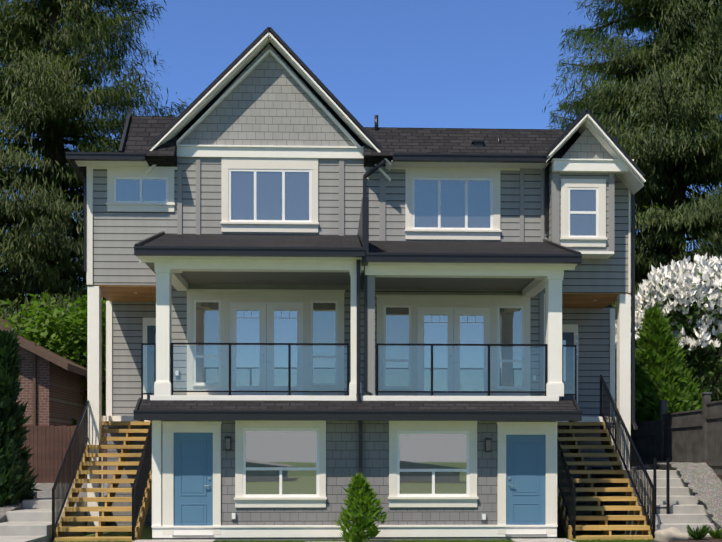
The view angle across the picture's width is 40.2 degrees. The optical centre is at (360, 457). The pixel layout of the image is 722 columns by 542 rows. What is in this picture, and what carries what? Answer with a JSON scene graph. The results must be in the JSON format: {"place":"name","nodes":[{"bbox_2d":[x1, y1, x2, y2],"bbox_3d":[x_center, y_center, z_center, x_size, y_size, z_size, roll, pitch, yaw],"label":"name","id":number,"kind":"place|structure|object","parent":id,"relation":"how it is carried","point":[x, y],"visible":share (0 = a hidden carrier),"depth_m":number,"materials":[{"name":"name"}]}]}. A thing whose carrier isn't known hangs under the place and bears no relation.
{"place":"outdoors","nodes":[
{"label":"outdoors","id":0,"kind":"place"},
{"bbox_2d":[73,525,627,539],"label":"ground","id":1,"kind":"structure","parent":0,"point":[146,534],"depth_m":22.28,"materials":[{"name":"grey concrete"}]},
{"bbox_2d":[0,0,189,365],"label":"conifer tree","id":2,"kind":"object","parent":1,"relation":"on","point":[25,248],"depth_m":43.33,"materials":[{"name":"green plant"}]},
{"bbox_2d":[52,400,151,541],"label":"stairs","id":3,"kind":"structure","parent":1,"relation":"on","point":[140,482],"depth_m":20.93,"materials":[{"name":"brown wood"}]},
{"bbox_2d":[52,537,651,541],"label":"lawn","id":4,"kind":"structure","parent":1,"relation":"on","point":[493,540],"depth_m":19.66,"materials":[{"name":"green plant"}]},
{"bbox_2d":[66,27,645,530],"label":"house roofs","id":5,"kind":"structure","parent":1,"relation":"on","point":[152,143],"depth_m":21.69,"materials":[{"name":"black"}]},
{"bbox_2d":[0,470,718,541],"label":"concrete hardscape","id":6,"kind":"structure","parent":1,"relation":"on","point":[30,521],"depth_m":20.96,"materials":[{"name":"grey concrete"}]},
{"bbox_2d":[334,472,388,541],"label":"conical shrub","id":7,"kind":"object","parent":6,"relation":"on","point":[361,495],"depth_m":18.87,"materials":[{"name":"green plant"}]},
{"bbox_2d":[653,458,669,513],"bbox_3d":[6.334,0.752,20.804,0.338,1.486,0.050,0,0,-2],"label":"handrail","id":8,"kind":"object","parent":6,"relation":"on","point":[667,462],"visible":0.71,"depth_m":20.78,"materials":[{"name":"black metal"}]},
{"bbox_2d":[557,375,654,540],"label":"stairs","id":9,"kind":"structure","parent":1,"relation":"on","point":[607,446],"depth_m":21.32,"materials":[{"name":"brown wood"}]},
{"bbox_2d":[93,44,627,541],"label":"house walls","id":10,"kind":"structure","parent":0,"point":[267,100],"depth_m":22.57,"materials":[{"name":"grey wood"}]},
{"bbox_2d":[87,144,633,537],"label":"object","id":11,"kind":"structure","parent":10,"relation":"attached to","point":[526,479],"depth_m":22.29,"materials":[{"name":"white wood"}]},
{"bbox_2d":[116,171,595,493],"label":"windows","id":12,"kind":"structure","parent":11,"relation":"in","point":[298,449],"depth_m":22.55,"materials":[{"name":"glass"}]},
{"bbox_2d":[141,343,576,401],"bbox_3d":[-0.008,-1.722,19.946,8.817,1.159,0.140,0,0,-2],"label":"balcony railing","id":13,"kind":"object","parent":11,"relation":"attached to","point":[289,371],"visible":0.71,"depth_m":19.92,"materials":[{"name":"black"}]},
{"bbox_2d":[0,0,720,312],"label":"sky","id":14,"kind":"structure","parent":0,"point":[487,64],"materials":[{"name":"blue"}]},
{"bbox_2d":[0,462,721,541],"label":"gravel yards","id":15,"kind":"structure","parent":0,"point":[703,480],"depth_m":21.91,"materials":[{"name":"grey gravel"}]},
{"bbox_2d":[0,328,42,506],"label":"cedar column","id":16,"kind":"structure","parent":15,"relation":"on","point":[15,484],"depth_m":21.38,"materials":[{"name":"green plant"}]},
{"bbox_2d":[0,318,105,425],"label":"neighbour house","id":17,"kind":"structure","parent":15,"relation":"on","point":[51,383],"depth_m":28.53,"materials":[{"name":"brick"}]},
{"bbox_2d":[0,291,106,415],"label":"bush","id":18,"kind":"object","parent":15,"relation":"on","point":[60,340],"depth_m":31.84,"materials":[{"name":"green plant"}]},
{"bbox_2d":[21,425,106,482],"bbox_3d":[-8.127,0.111,27.061,3.400,2.050,0.100,0,0,-2],"label":"brown fence","id":19,"kind":"object","parent":15,"relation":"on","point":[49,445],"visible":0.27,"depth_m":27.04,"materials":[{"name":"brown wood"}]},
{"bbox_2d":[72,418,82,469],"bbox_3d":[-8.708,-0.202,30.839,3.305,2.318,2.032,0,0,33],"label":"low shrub","id":20,"kind":"object","parent":15,"relation":"on","point":[74,423],"depth_m":30.96,"materials":[{"name":"green plant"}]},
{"bbox_2d":[615,304,700,463],"bbox_3d":[8.453,-1.960,28.523,2.631,4.992,2.780,0,0,-2],"label":"cedar hedge","id":21,"kind":"object","parent":15,"relation":"on","point":[664,367],"depth_m":28.10,"materials":[{"name":"green plant"}]},
{"bbox_2d":[615,318,704,427],"bbox_3d":[8.917,-1.906,32.290,4.978,5.104,4.522,0,0,-2],"label":"shrub","id":22,"kind":"object","parent":15,"relation":"on","point":[636,371],"depth_m":31.49,"materials":[{"name":"green plant"}]},
{"bbox_2d":[615,335,711,421],"bbox_3d":[9.123,-1.561,29.015,3.666,4.193,3.224,0,0,-2],"label":"cedar hedge","id":23,"kind":"object","parent":15,"relation":"on","point":[694,389],"visible":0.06,"depth_m":28.32,"materials":[{"name":"green plant"}]},
{"bbox_2d":[615,392,721,474],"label":"grey fence","id":24,"kind":"object","parent":15,"relation":"on","point":[693,436],"visible":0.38,"depth_m":24.01,"materials":[{"name":"grey wood"}]},
{"bbox_2d":[654,527,689,541],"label":"boulder","id":25,"kind":"object","parent":15,"relation":"on","point":[669,534],"visible":0.92,"depth_m":18.81,"materials":[{"name":"beige stone"}]},
{"bbox_2d":[686,524,711,539],"bbox_3d":[6.478,1.406,18.886,0.499,0.320,0.534,0,0,-2],"label":"plant bed","id":26,"kind":"object","parent":15,"relation":"on","point":[701,533],"visible":1,"depth_m":18.79,"materials":[{"name":"green plant"}]},
{"bbox_2d":[708,527,721,538],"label":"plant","id":27,"kind":"object","parent":15,"relation":"on","point":[714,533],"visible":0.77,"depth_m":19.02,"materials":[{"name":"green plant"}]},
{"bbox_2d":[542,0,721,401],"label":"tree","id":28,"kind":"object","parent":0,"point":[693,69],"depth_m":44.10,"materials":[{"name":"green plant"}]},
{"bbox_2d":[615,253,721,405],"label":"lilac tree","id":29,"kind":"object","parent":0,"point":[681,280],"depth_m":29.32,"materials":[{"name":"white plant"}]}
]}

